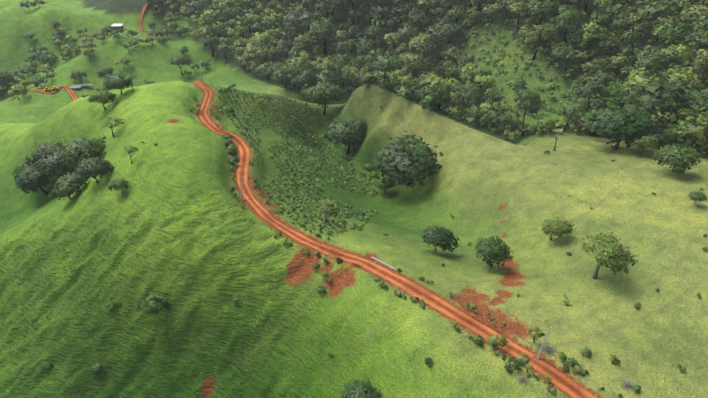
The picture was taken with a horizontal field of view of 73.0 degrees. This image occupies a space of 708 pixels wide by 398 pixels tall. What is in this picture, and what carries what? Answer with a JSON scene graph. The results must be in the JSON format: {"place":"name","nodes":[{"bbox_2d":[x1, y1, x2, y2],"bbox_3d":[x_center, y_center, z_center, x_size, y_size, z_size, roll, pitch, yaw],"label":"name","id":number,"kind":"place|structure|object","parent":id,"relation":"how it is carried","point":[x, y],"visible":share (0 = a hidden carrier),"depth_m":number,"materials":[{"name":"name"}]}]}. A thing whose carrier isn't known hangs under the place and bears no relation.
{"place":"outdoors","nodes":[
{"label":"outdoors","id":0,"kind":"place"},
{"bbox_2d":[0,85,92,100],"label":"dirt road","id":1,"kind":"structure","parent":0,"point":[72,94],"depth_m":478.36,"materials":[{"name":"orange soil"}]},
{"bbox_2d":[69,83,92,87],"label":"pond water","id":2,"kind":"structure","parent":0,"point":[80,85],"depth_m":490.45,"materials":[{"name":"grey liquid"}]},
{"bbox_2d":[138,2,157,37],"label":"dirt road","id":3,"kind":"structure","parent":0,"point":[140,26],"depth_m":586.57,"materials":[{"name":"orange soil"}]},
{"bbox_2d":[0,0,707,397],"bbox_3d":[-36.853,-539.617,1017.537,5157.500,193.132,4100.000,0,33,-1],"label":"terrain","id":4,"kind":"structure","parent":0,"point":[204,250],"depth_m":169.14,"materials":[{"name":"green plant"}]},
{"bbox_2d":[0,0,210,99],"bbox_3d":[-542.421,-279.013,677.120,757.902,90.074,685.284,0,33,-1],"label":"trees","id":5,"kind":"object","parent":4,"relation":"on","point":[14,88],"visible":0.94,"depth_m":531.51,"materials":[{"name":"green plant"}]},
{"bbox_2d":[111,24,122,28],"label":"shed","id":6,"kind":"structure","parent":4,"relation":"on","point":[119,25],"depth_m":574.21,"materials":[{"name":"metal"}]},
{"bbox_2d":[144,0,291,35],"bbox_3d":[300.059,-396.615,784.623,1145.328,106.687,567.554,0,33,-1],"label":"forest trees","id":7,"kind":"object","parent":4,"relation":"on","point":[244,10],"visible":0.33,"depth_m":582.67,"materials":[{"name":"green plant"}]},
{"bbox_2d":[102,75,340,221],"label":"small trees","id":8,"kind":"object","parent":4,"relation":"on","point":[323,204],"visible":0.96,"depth_m":176.87,"materials":[{"name":"green plant"}]},
{"bbox_2d":[239,176,245,201],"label":"utility pole","id":9,"kind":"object","parent":4,"relation":"on","point":[242,200],"visible":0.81,"depth_m":177.54,"materials":[{"name":"concrete"}]},
{"bbox_2d":[152,0,367,58],"bbox_3d":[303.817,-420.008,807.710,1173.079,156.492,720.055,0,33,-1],"label":"forest","id":10,"kind":"object","parent":4,"relation":"on","point":[218,12],"visible":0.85,"depth_m":559.18,"materials":[{"name":"green plant"}]},
{"bbox_2d":[217,88,377,234],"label":"crop plants","id":11,"kind":"object","parent":4,"relation":"on","point":[313,195],"visible":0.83,"depth_m":243.26,"materials":[{"name":"green plant"}]},
{"bbox_2d":[23,78,610,397],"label":"shrubs","id":12,"kind":"object","parent":4,"relation":"on","point":[325,256],"visible":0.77,"depth_m":158.64,"materials":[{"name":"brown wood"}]},
{"bbox_2d":[41,83,620,375],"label":"bush","id":13,"kind":"object","parent":4,"relation":"on","point":[517,363],"visible":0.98,"depth_m":152.55,"materials":[{"name":"green plant"}]},
{"bbox_2d":[0,55,707,397],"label":"trees","id":14,"kind":"object","parent":4,"relation":"on","point":[36,170],"visible":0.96,"depth_m":218.32,"materials":[{"name":"green plant"}]},
{"bbox_2d":[34,83,707,391],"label":"shrubs","id":15,"kind":"object","parent":4,"relation":"on","point":[429,361],"visible":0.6,"depth_m":134.50,"materials":[{"name":"green plant"}]},
{"bbox_2d":[371,257,399,271],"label":"lying utility pole","id":16,"kind":"object","parent":4,"relation":"on","point":[383,263],"visible":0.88,"depth_m":149.43,"materials":[{"name":"wood"}]},
{"bbox_2d":[183,80,622,397],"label":"hedge","id":17,"kind":"object","parent":4,"relation":"on","point":[480,342],"visible":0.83,"depth_m":136.08,"materials":[{"name":"green plant"}]},
{"bbox_2d":[230,0,707,148],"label":"forest","id":18,"kind":"object","parent":4,"relation":"on","point":[663,97],"visible":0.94,"depth_m":374.90,"materials":[{"name":"green plant"}]},
{"bbox_2d":[353,119,586,152],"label":"bare trees","id":19,"kind":"object","parent":4,"relation":"on","point":[554,136],"visible":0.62,"depth_m":241.36,"materials":[{"name":"green plant"}]},
{"bbox_2d":[240,0,707,154],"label":"forest trees","id":20,"kind":"object","parent":4,"relation":"on","point":[399,89],"visible":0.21,"depth_m":361.10,"materials":[{"name":"green plant"}]},
{"bbox_2d":[474,235,512,267],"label":"tree","id":21,"kind":"object","parent":4,"relation":"on","point":[490,248],"visible":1,"depth_m":154.02,"materials":[{"name":"green plant"}]},
{"bbox_2d":[454,23,572,122],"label":"shrubs","id":22,"kind":"object","parent":4,"relation":"on","point":[552,84],"visible":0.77,"depth_m":397.50,"materials":[{"name":"green plant"}]},
{"bbox_2d":[487,326,551,383],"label":"sapling trees","id":23,"kind":"object","parent":4,"relation":"on","point":[493,339],"visible":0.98,"depth_m":117.67,"materials":[{"name":"green plant"}]},
{"bbox_2d":[516,371,531,384],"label":"dry shrub","id":24,"kind":"object","parent":4,"relation":"on","point":[523,380],"visible":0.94,"depth_m":110.55,"materials":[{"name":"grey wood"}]},
{"bbox_2d":[532,329,548,362],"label":"utility pole","id":25,"kind":"object","parent":4,"relation":"on","point":[537,357],"visible":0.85,"depth_m":115.20,"materials":[{"name":"wood"}]},
{"bbox_2d":[538,341,558,358],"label":"dry shrub","id":26,"kind":"object","parent":4,"relation":"on","point":[548,348],"visible":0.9,"depth_m":117.66,"materials":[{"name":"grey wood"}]},
{"bbox_2d":[616,377,637,392],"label":"dry shrub","id":27,"kind":"object","parent":4,"relation":"on","point":[628,383],"visible":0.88,"depth_m":108.07,"materials":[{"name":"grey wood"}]},
{"bbox_2d":[194,81,596,397],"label":"road","id":28,"kind":"structure","parent":0,"point":[570,387],"depth_m":143.57,"materials":[{"name":"orange soil"}]}
]}

